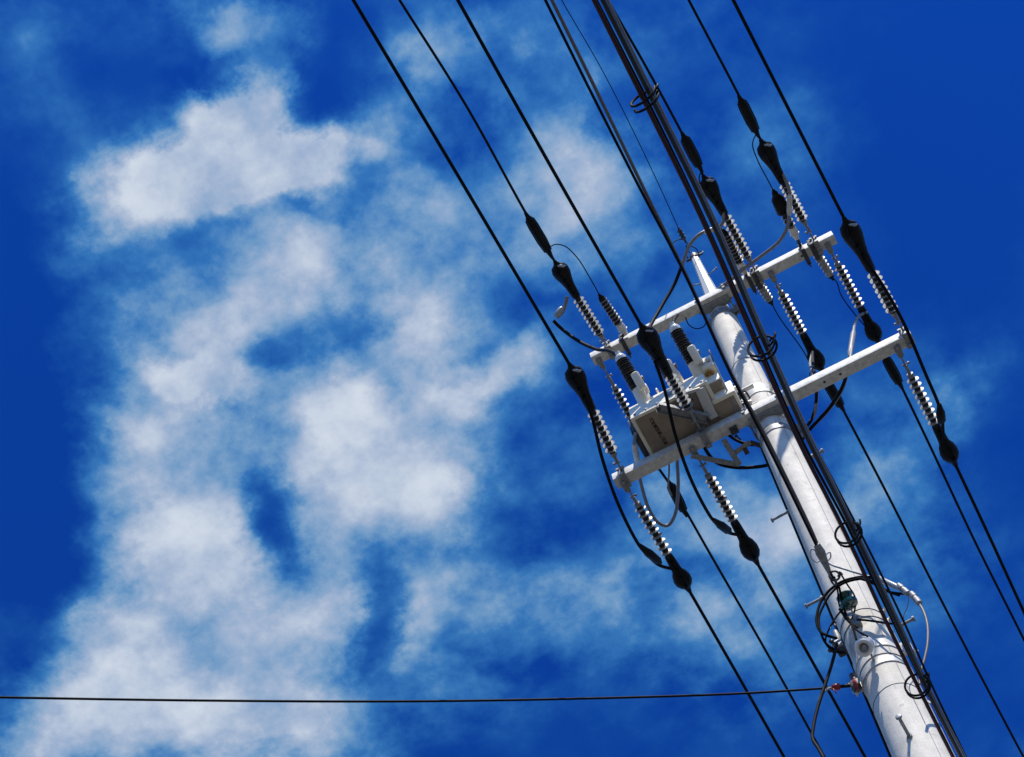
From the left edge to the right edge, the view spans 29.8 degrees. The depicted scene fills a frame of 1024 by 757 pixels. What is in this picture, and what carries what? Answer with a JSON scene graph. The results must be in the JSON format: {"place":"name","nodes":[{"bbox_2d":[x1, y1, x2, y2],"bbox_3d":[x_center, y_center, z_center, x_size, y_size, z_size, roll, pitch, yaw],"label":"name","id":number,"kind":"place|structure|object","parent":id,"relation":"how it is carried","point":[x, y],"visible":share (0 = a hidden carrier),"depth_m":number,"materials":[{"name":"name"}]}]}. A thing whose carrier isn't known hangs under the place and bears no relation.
{"place":"outdoors","nodes":[
{"label":"outdoors","id":0,"kind":"place"},
{"bbox_2d":[0,0,1023,756],"label":"sky","id":1,"kind":"structure","parent":0,"point":[283,416],"materials":[{"name":"blue"}]},
{"label":"ground","id":2,"kind":"structure","parent":0,"visible":0},
{"bbox_2d":[686,251,950,756],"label":"utility pole","id":3,"kind":"object","parent":2,"relation":"on","point":[905,723],"visible":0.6,"depth_m":10.41,"materials":[{"name":"concrete"}]},
{"bbox_2d":[677,226,686,242],"bbox_3d":[1.304,-1.103,14.760,0.047,0.048,0.152,-27,-66,7],"label":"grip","id":4,"kind":"object","parent":3,"relation":"attached to","point":[681,235],"visible":1,"depth_m":14.75,"materials":[{"name":"grey metal"}]},
{"bbox_2d":[561,0,678,228],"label":"earth wire","id":5,"kind":"object","parent":4,"relation":"attached to","point":[622,109],"visible":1,"depth_m":14.26,"materials":[{"name":"black metal"}]},
{"bbox_2d":[590,231,836,365],"bbox_3d":[1.483,-0.492,13.835,1.933,0.103,0.311,-27,-66,7],"label":"crossarm","id":6,"kind":"object","parent":3,"relation":"attached to","point":[713,299],"visible":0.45,"depth_m":13.76,"materials":[{"name":"metal"}]},
{"bbox_2d":[551,261,615,359],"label":"tension insulator","id":7,"kind":"object","parent":6,"relation":"attached to","point":[561,273],"visible":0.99,"depth_m":13.68,"materials":[{"name":"ceramic"}]},
{"bbox_2d":[398,0,555,261],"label":"power line","id":8,"kind":"object","parent":7,"relation":"attached to","point":[537,232],"visible":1,"depth_m":13.21,"materials":[{"name":"black rubber"}]},
{"bbox_2d":[554,296,568,318],"bbox_3d":[0.362,-0.503,13.659,0.063,0.114,0.161,37,-73,-19],"label":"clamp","id":9,"kind":"object","parent":7,"relation":"attached to","point":[559,312],"visible":1,"depth_m":13.64,"materials":[{"name":"grey plastic"}]},
{"bbox_2d":[595,357,630,422],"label":"tension insulator","id":10,"kind":"object","parent":6,"relation":"attached to","point":[619,397],"visible":0.58,"depth_m":14.02,"materials":[{"name":"ceramic"}]},
{"bbox_2d":[659,469,825,756],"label":"power line","id":11,"kind":"object","parent":10,"relation":"attached to","point":[682,507],"visible":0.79,"depth_m":14.65,"materials":[{"name":"black rubber"}]},
{"bbox_2d":[598,293,631,357],"bbox_3d":[0.758,-0.394,13.797,0.093,0.130,0.527,-27,-66,7],"label":"surge arrester","id":12,"kind":"object","parent":6,"relation":"attached to","point":[619,324],"visible":1,"depth_m":13.79,"materials":[{"name":"ceramic"}]},
{"bbox_2d":[549,244,598,293],"bbox_3d":[0.467,-0.788,13.585,0.098,0.069,0.608,-41,-69,13],"label":"lead wire","id":13,"kind":"object","parent":12,"relation":"attached to","point":[579,261],"visible":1,"depth_m":13.58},
{"bbox_2d":[685,317,705,328],"bbox_3d":[1.320,-0.393,13.762,0.160,0.106,0.047,5,-66,-7],"label":"lead wire","id":14,"kind":"object","parent":6,"relation":"hanging from","point":[693,327],"visible":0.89,"depth_m":13.74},
{"bbox_2d":[672,279,733,323],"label":"jumper cable","id":15,"kind":"object","parent":6,"relation":"attached to","point":[676,315],"visible":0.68,"depth_m":13.61,"materials":[{"name":"grey rubber"}]},
{"bbox_2d":[700,174,764,283],"bbox_3d":[1.544,-1.045,13.560,0.126,0.160,0.952,-27,-66,7],"label":"tension insulator","id":16,"kind":"object","parent":6,"relation":"attached to","point":[710,187],"visible":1,"depth_m":13.50,"materials":[{"name":"ceramic"}]},
{"bbox_2d":[613,7,703,175],"bbox_3d":[-8.627,-16.677,5.136,0.082,0.688,40.013,-29,-66,9],"label":"power line","id":17,"kind":"object","parent":16,"relation":"attached to","point":[691,151],"visible":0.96,"depth_m":13.20,"materials":[{"name":"black rubber"}]},
{"bbox_2d":[682,212,724,265],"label":"jumper cable","id":18,"kind":"object","parent":16,"relation":"attached to","point":[695,237],"visible":0.71,"depth_m":13.47,"materials":[{"name":"rubber"}]},
{"bbox_2d":[722,228,756,294],"bbox_3d":[1.611,-0.833,13.669,0.076,0.130,0.542,-27,-66,7],"label":"surge arrester","id":19,"kind":"object","parent":6,"relation":"attached to","point":[738,259],"visible":0.82,"depth_m":13.66,"materials":[{"name":"plastic"}]},
{"bbox_2d":[717,174,791,288],"bbox_3d":[1.771,-0.977,13.623,0.236,0.161,1.020,22,-69,-14],"label":"jumper cable","id":20,"kind":"object","parent":6,"relation":"attached to","point":[781,238],"visible":0.88,"depth_m":13.55,"materials":[{"name":"rubber"}]},
{"bbox_2d":[749,269,773,305],"bbox_3d":[1.793,-0.642,13.781,0.076,0.124,0.321,-31,-67,9],"label":"surge arrester","id":21,"kind":"object","parent":6,"relation":"attached to","point":[764,291],"visible":1,"depth_m":13.78,"materials":[{"name":"grey ceramic"}]},
{"bbox_2d":[772,305,809,376],"bbox_3d":[2.042,-0.245,13.969,0.089,0.069,0.759,-33,-67,10],"label":"lead wire","id":22,"kind":"object","parent":21,"relation":"hanging from","point":[792,335],"visible":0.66,"depth_m":13.91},
{"bbox_2d":[757,139,823,255],"bbox_3d":[1.943,-1.268,13.491,0.127,0.162,0.994,-27,-66,7],"label":"tension insulator","id":23,"kind":"object","parent":6,"relation":"attached to","point":[767,152],"visible":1,"depth_m":13.40,"materials":[{"name":"ceramic"}]},
{"bbox_2d":[687,0,761,139],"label":"power line","id":24,"kind":"object","parent":23,"relation":"attached to","point":[747,114],"visible":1,"depth_m":13.13,"materials":[{"name":"black rubber"}]},
{"bbox_2d":[771,188,811,266],"bbox_3d":[1.976,-1.069,13.598,0.102,0.142,0.638,-27,-66,7],"label":"surge arrester","id":25,"kind":"object","parent":6,"relation":"attached to","point":[779,201],"visible":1,"depth_m":13.55,"materials":[{"name":"plastic"}]},
{"bbox_2d":[752,135,772,188],"bbox_3d":[1.739,-1.489,13.378,0.060,0.059,0.482,-20,-65,4],"label":"lead wire","id":26,"kind":"object","parent":25,"relation":"attached to","point":[758,161],"visible":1,"depth_m":13.37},
{"bbox_2d":[767,270,824,370],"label":"tension insulator","id":27,"kind":"object","parent":6,"relation":"attached to","point":[819,358],"visible":0.97,"depth_m":13.90,"materials":[{"name":"ceramic"}]},
{"bbox_2d":[809,354,818,420],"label":"jumper cable","id":28,"kind":"object","parent":27,"relation":"hanging from","point":[816,404],"visible":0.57,"depth_m":12.31,"materials":[{"name":"grey rubber"}]},
{"bbox_2d":[825,384,1023,756],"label":"power line","id":29,"kind":"object","parent":27,"relation":"attached to","point":[831,390],"visible":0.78,"depth_m":14.63,"materials":[{"name":"black rubber"}]},
{"bbox_2d":[806,240,833,280],"bbox_3d":[2.211,-0.834,13.728,0.076,0.124,0.361,-32,-67,10],"label":"surge arrester","id":30,"kind":"object","parent":6,"relation":"attached to","point":[824,265],"visible":1,"depth_m":13.72,"materials":[{"name":"grey ceramic"}]},
{"bbox_2d":[833,278,865,326],"bbox_3d":[2.490,-0.465,13.913,0.036,0.059,0.710,-34,-67,10],"label":"lead wire","id":31,"kind":"object","parent":30,"relation":"hanging from","point":[846,302],"visible":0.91,"depth_m":13.84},
{"bbox_2d":[824,241,881,342],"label":"tension insulator","id":32,"kind":"object","parent":6,"relation":"attached to","point":[873,330],"visible":0.99,"depth_m":13.85,"materials":[{"name":"ceramic"}]},
{"bbox_2d":[821,311,867,419],"bbox_3d":[2.217,-0.197,13.056,0.815,1.723,0.302,-7,-65,-2],"label":"jumper cable","id":33,"kind":"object","parent":32,"relation":"attached to","point":[851,345],"visible":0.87,"depth_m":13.08,"materials":[{"name":"black rubber"}]},
{"bbox_2d":[882,357,1023,641],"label":"power line","id":34,"kind":"object","parent":32,"relation":"attached to","point":[891,368],"visible":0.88,"depth_m":14.38,"materials":[{"name":"black rubber"}]},
{"bbox_2d":[732,377,756,408],"bbox_3d":[1.472,0.101,12.248,0.169,0.202,0.199,-27,-66,7],"label":"mounting bracket","id":35,"kind":"object","parent":3,"relation":"attached to","point":[746,389],"visible":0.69,"depth_m":12.25,"materials":[{"name":"metal"}]},
{"bbox_2d":[615,321,743,456],"bbox_3d":[1.032,0.067,12.349,0.711,0.610,0.608,-27,-66,7],"label":"load switch","id":36,"kind":"object","parent":35,"relation":"attached to","point":[713,396],"visible":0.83,"depth_m":12.22,"materials":[{"name":"grey metal"}]},
{"bbox_2d":[552,319,615,355],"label":"jumper cable","id":37,"kind":"object","parent":36,"relation":"attached to","point":[562,329],"visible":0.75,"depth_m":13.40,"materials":[{"name":"black rubber"}]},
{"bbox_2d":[632,432,679,527],"bbox_3d":[0.934,0.627,12.379,0.306,0.132,0.708,-6,-65,-2],"label":"jumper cable","id":38,"kind":"object","parent":36,"relation":"attached to","point":[635,451],"visible":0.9,"depth_m":12.45,"materials":[{"name":"rubber"}]},
{"bbox_2d":[648,267,681,325],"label":"jumper cable","id":39,"kind":"object","parent":36,"relation":"attached to","point":[658,311],"visible":0.62,"depth_m":13.33,"materials":[{"name":"black rubber"}]},
{"bbox_2d":[667,464,671,495],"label":"jumper cable","id":40,"kind":"object","parent":36,"relation":"attached to","point":[668,480],"visible":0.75,"depth_m":12.41,"materials":[{"name":"grey rubber"}]},
{"bbox_2d":[597,0,927,695],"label":"communication cable","id":41,"kind":"object","parent":3,"relation":"attached to","point":[782,397],"visible":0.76,"depth_m":7.89,"materials":[{"name":"black rubber"}]},
{"bbox_2d":[612,332,914,488],"bbox_3d":[1.623,0.281,12.171,2.075,0.104,0.323,-27,-66,7],"label":"crossarm","id":42,"kind":"object","parent":3,"relation":"attached to","point":[800,390],"visible":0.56,"depth_m":12.10,"materials":[{"name":"metal"}]},
{"bbox_2d":[565,362,631,486],"bbox_3d":[0.559,0.286,12.056,0.126,0.160,0.963,-26,-66,7],"label":"tension insulator","id":43,"kind":"object","parent":42,"relation":"attached to","point":[576,378],"visible":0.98,"depth_m":11.99,"materials":[{"name":"plastic"}]},
{"bbox_2d":[351,0,569,364],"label":"power line","id":44,"kind":"object","parent":43,"relation":"attached to","point":[426,122],"visible":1,"depth_m":11.21,"materials":[{"name":"black rubber"}]},
{"bbox_2d":[583,396,674,570],"bbox_3d":[0.704,0.732,12.145,0.139,0.173,1.400,-25,-66,7],"label":"jumper cable","id":45,"kind":"object","parent":43,"relation":"attached to","point":[652,556],"visible":1,"depth_m":12.09,"materials":[{"name":"black rubber"}]},
{"bbox_2d":[620,480,691,592],"bbox_3d":[0.941,1.014,12.412,0.120,0.136,0.965,-27,-66,7],"label":"tension insulator","id":46,"kind":"object","parent":42,"relation":"attached to","point":[682,577],"visible":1,"depth_m":12.44,"materials":[{"name":"ceramic"}]},
{"bbox_2d":[689,592,785,756],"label":"power line","id":47,"kind":"object","parent":46,"relation":"attached to","point":[736,672],"visible":0.98,"depth_m":12.84,"materials":[{"name":"black rubber"}]},
{"bbox_2d":[636,322,712,448],"bbox_3d":[1.010,0.046,11.981,0.135,0.165,0.987,-27,-66,7],"label":"tension insulator","id":48,"kind":"object","parent":42,"relation":"attached to","point":[648,339],"visible":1,"depth_m":11.91,"materials":[{"name":"plastic"}]},
{"bbox_2d":[456,0,640,324],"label":"power line","id":49,"kind":"object","parent":48,"relation":"attached to","point":[516,105],"visible":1,"depth_m":11.21,"materials":[{"name":"black rubber"}]},
{"bbox_2d":[688,445,759,565],"bbox_3d":[1.374,0.816,12.357,0.120,0.135,1.004,-27,-66,7],"label":"tension insulator","id":50,"kind":"object","parent":42,"relation":"attached to","point":[749,548],"visible":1,"depth_m":12.40,"materials":[{"name":"ceramic"}]},
{"bbox_2d":[653,360,740,536],"bbox_3d":[1.130,0.508,12.079,0.139,0.171,1.405,-25,-66,7],"label":"jumper cable","id":51,"kind":"object","parent":50,"relation":"attached to","point":[723,527],"visible":1,"depth_m":12.01,"materials":[{"name":"black rubber"}]},
{"bbox_2d":[757,565,866,756],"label":"power line","id":52,"kind":"object","parent":50,"relation":"attached to","point":[809,657],"visible":0.97,"depth_m":12.82,"materials":[{"name":"black rubber"}]},
{"bbox_2d":[691,425,759,466],"bbox_3d":[1.375,0.457,12.147,0.484,0.104,0.253,-27,-66,7],"label":"support bracket","id":53,"kind":"object","parent":42,"relation":"attached to","point":[736,461],"visible":0.92,"depth_m":12.13,"materials":[{"name":"metal"}]},
{"bbox_2d":[703,377,846,469],"bbox_3d":[1.756,0.334,12.226,1.071,0.279,0.358,-27,-66,7],"label":"jumper cable","id":54,"kind":"object","parent":53,"relation":"attached to","point":[820,417],"visible":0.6,"depth_m":12.22,"materials":[{"name":"black rubber"}]},
{"bbox_2d":[840,216,912,348],"bbox_3d":[2.231,-0.584,11.799,0.130,0.162,1.009,-27,-66,7],"label":"tension insulator","id":55,"kind":"object","parent":42,"relation":"attached to","point":[851,233],"visible":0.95,"depth_m":11.70,"materials":[{"name":"plastic"}]},
{"bbox_2d":[731,0,844,218],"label":"power line","id":56,"kind":"object","parent":55,"relation":"attached to","point":[764,61],"visible":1,"depth_m":11.21,"materials":[{"name":"black rubber"}]},
{"bbox_2d":[893,344,958,467],"bbox_3d":[2.627,0.173,12.171,0.120,0.137,0.988,-27,-66,7],"label":"tension insulator","id":57,"kind":"object","parent":42,"relation":"attached to","point":[948,451],"visible":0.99,"depth_m":12.20,"materials":[{"name":"ceramic"}]},
{"bbox_2d":[862,257,945,442],"bbox_3d":[2.479,-0.156,11.924,0.088,0.131,1.427,-25,-66,7],"label":"jumper cable","id":58,"kind":"object","parent":57,"relation":"attached to","point":[940,415],"visible":1,"depth_m":11.88,"materials":[{"name":"black rubber"}]},
{"bbox_2d":[955,466,1023,614],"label":"power line","id":59,"kind":"object","parent":57,"relation":"attached to","point":[989,537],"visible":1,"depth_m":12.56,"materials":[{"name":"black rubber"}]},
{"bbox_2d":[728,351,817,445],"bbox_3d":[1.784,-0.045,12.865,0.905,1.596,0.370,4,-66,-7],"label":"jumper cable","id":60,"kind":"object","parent":3,"relation":"attached to","point":[812,415],"visible":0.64,"depth_m":12.29,"materials":[{"name":"grey rubber"}]},
{"bbox_2d":[592,0,954,756],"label":"communication cable","id":61,"kind":"object","parent":3,"relation":"attached to","point":[730,284],"visible":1,"depth_m":7.78,"materials":[{"name":"black rubber"}]},
{"bbox_2d":[600,0,962,756],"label":"communication cable","id":62,"kind":"object","parent":3,"relation":"attached to","point":[758,328],"visible":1,"depth_m":7.78,"materials":[{"name":"black rubber"}]},
{"bbox_2d":[630,83,659,112],"bbox_3d":[0.513,-1.058,7.298,0.137,0.123,0.056,-39,-68,12],"label":"cable ring","id":63,"kind":"object","parent":62,"relation":"attached to","point":[654,90],"visible":1,"depth_m":7.26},
{"bbox_2d":[747,332,777,361],"bbox_3d":[1.017,-0.125,7.755,0.137,0.128,0.064,-27,-66,7],"label":"cable ring","id":64,"kind":"object","parent":62,"relation":"attached to","point":[774,342],"visible":1,"depth_m":7.73,"materials":[{"name":"black rubber"}]},
{"bbox_2d":[834,519,862,547],"bbox_3d":[1.431,0.656,8.137,0.134,0.126,0.066,-27,-66,7],"label":"cable ring","id":65,"kind":"object","parent":62,"relation":"attached to","point":[859,529],"visible":1,"depth_m":8.11,"materials":[{"name":"black rubber"}]},
{"bbox_2d":[904,672,930,698],"bbox_3d":[1.795,1.354,8.478,0.131,0.123,0.069,-27,-66,7],"label":"cable ring","id":66,"kind":"object","parent":62,"relation":"attached to","point":[925,692],"visible":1,"depth_m":8.45,"materials":[{"name":"black rubber"}]},
{"bbox_2d":[606,0,965,756],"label":"communication cable","id":67,"kind":"object","parent":3,"relation":"attached to","point":[770,346],"visible":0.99,"depth_m":7.76,"materials":[{"name":"black rubber"}]},
{"bbox_2d":[606,1,966,756],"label":"communication cable","id":68,"kind":"object","parent":3,"relation":"attached to","point":[888,591],"visible":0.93,"depth_m":8.38,"materials":[{"name":"black rubber"}]},
{"bbox_2d":[811,643,837,756],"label":"tail cable","id":69,"kind":"object","parent":3,"relation":"attached to","point":[816,745],"visible":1,"depth_m":9.29,"materials":[{"name":"black rubber"}]},
{"bbox_2d":[759,446,891,756],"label":"earth lead","id":70,"kind":"object","parent":3,"relation":"attached to","point":[832,618],"visible":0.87,"depth_m":10.58,"materials":[{"name":"black rubber"}]},
{"bbox_2d":[827,621,847,657],"bbox_3d":[1.652,1.326,9.873,0.109,0.295,0.068,30,-71,-17],"label":"junction clamp","id":71,"kind":"object","parent":3,"relation":"attached to","point":[838,640],"visible":0.73,"depth_m":9.78,"materials":[{"name":"metal"}]},
{"bbox_2d":[836,590,862,627],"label":"spool insulator","id":72,"kind":"object","parent":3,"relation":"attached to","point":[849,602],"visible":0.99,"depth_m":9.88,"materials":[{"name":"green glass"}]},
{"bbox_2d":[544,0,840,588],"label":"messenger cable","id":73,"kind":"object","parent":72,"relation":"attached to","point":[676,258],"visible":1,"depth_m":9.07,"materials":[{"name":"black metal"}]},
{"bbox_2d":[810,543,842,585],"bbox_3d":[1.609,0.946,9.822,0.099,0.048,0.268,-37,-68,12],"label":"wedge grip","id":74,"kind":"object","parent":73,"relation":"attached to","point":[820,552],"visible":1,"depth_m":9.81,"materials":[{"name":"metal"}]},
{"bbox_2d":[550,0,817,542],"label":"messenger cable","id":75,"kind":"object","parent":74,"relation":"attached to","point":[558,13],"visible":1,"depth_m":8.92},
{"bbox_2d":[825,609,842,653],"bbox_3d":[1.644,1.280,9.774,0.147,0.301,0.072,-49,-71,16],"label":"cable loop","id":76,"kind":"object","parent":72,"relation":"hanging from","point":[834,619],"visible":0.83,"depth_m":9.78,"materials":[{"name":"black rubber"}]},
{"bbox_2d":[834,571,867,640],"bbox_3d":[1.723,1.204,9.706,0.107,0.455,0.271,-27,-66,7],"label":"tie wire","id":77,"kind":"object","parent":72,"relation":"attached to","point":[847,618],"visible":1,"depth_m":9.85,"materials":[{"name":"black metal"}]},
{"bbox_2d":[818,578,903,653],"bbox_3d":[1.789,1.169,9.788,0.505,0.418,0.124,-27,-66,7],"label":"cable loop","id":78,"kind":"object","parent":72,"relation":"hanging from","point":[822,608],"visible":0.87,"depth_m":9.83,"materials":[{"name":"black rubber"}]},
{"bbox_2d":[856,618,892,624],"bbox_3d":[1.851,1.221,9.723,0.198,0.185,0.030,-24,-66,6],"label":"cable loop","id":79,"kind":"object","parent":72,"relation":"hanging from","point":[874,621],"visible":0.66,"depth_m":9.73,"materials":[{"name":"black rubber"}]},
{"bbox_2d":[847,672,861,691],"bbox_3d":[1.682,1.501,9.500,0.063,0.160,0.084,-27,-66,7],"label":"dead end clamp","id":80,"kind":"object","parent":3,"relation":"attached to","point":[855,685],"visible":1,"depth_m":9.48,"materials":[{"name":"metal"}]},
{"bbox_2d":[0,683,850,702],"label":"service drop","id":81,"kind":"object","parent":80,"relation":"attached to","point":[837,686],"visible":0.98,"depth_m":9.27,"materials":[{"name":"black rubber"}]},
{"bbox_2d":[815,577,899,639],"bbox_3d":[1.752,1.153,9.813,0.451,0.395,0.090,-27,-66,7],"label":"cable loop","id":82,"kind":"object","parent":3,"relation":"attached to","point":[821,601],"visible":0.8,"depth_m":9.85,"materials":[{"name":"black rubber"}]},
{"bbox_2d":[840,575,870,582],"bbox_3d":[1.776,1.038,9.929,0.158,0.094,0.017,-27,-66,7],"label":"cable loop","id":83,"kind":"object","parent":82,"relation":"attached to","point":[869,577],"visible":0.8,"depth_m":9.94,"materials":[{"name":"black rubber"}]},
{"bbox_2d":[854,636,874,660],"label":"spool insulator","id":84,"kind":"object","parent":3,"relation":"attached to","point":[864,646],"visible":1,"depth_m":9.42,"materials":[{"name":"ceramic"}]},
{"bbox_2d":[828,561,921,605],"bbox_3d":[1.857,1.049,9.926,0.363,0.706,0.038,-25,-66,6],"label":"messenger clamp","id":85,"kind":"object","parent":3,"relation":"attached to","point":[905,591],"visible":0.73,"depth_m":9.77,"materials":[{"name":"metal"}]},
{"bbox_2d":[918,603,928,684],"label":"loop cable","id":86,"kind":"object","parent":85,"relation":"hanging from","point":[927,627],"visible":0.84,"depth_m":9.33,"materials":[{"name":"grey rubber"}]},
{"bbox_2d":[828,504,955,756],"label":"earthing strip","id":87,"kind":"object","parent":3,"relation":"attached to","point":[912,670],"visible":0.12,"depth_m":9.27,"materials":[{"name":"grey metal"}]}
]}

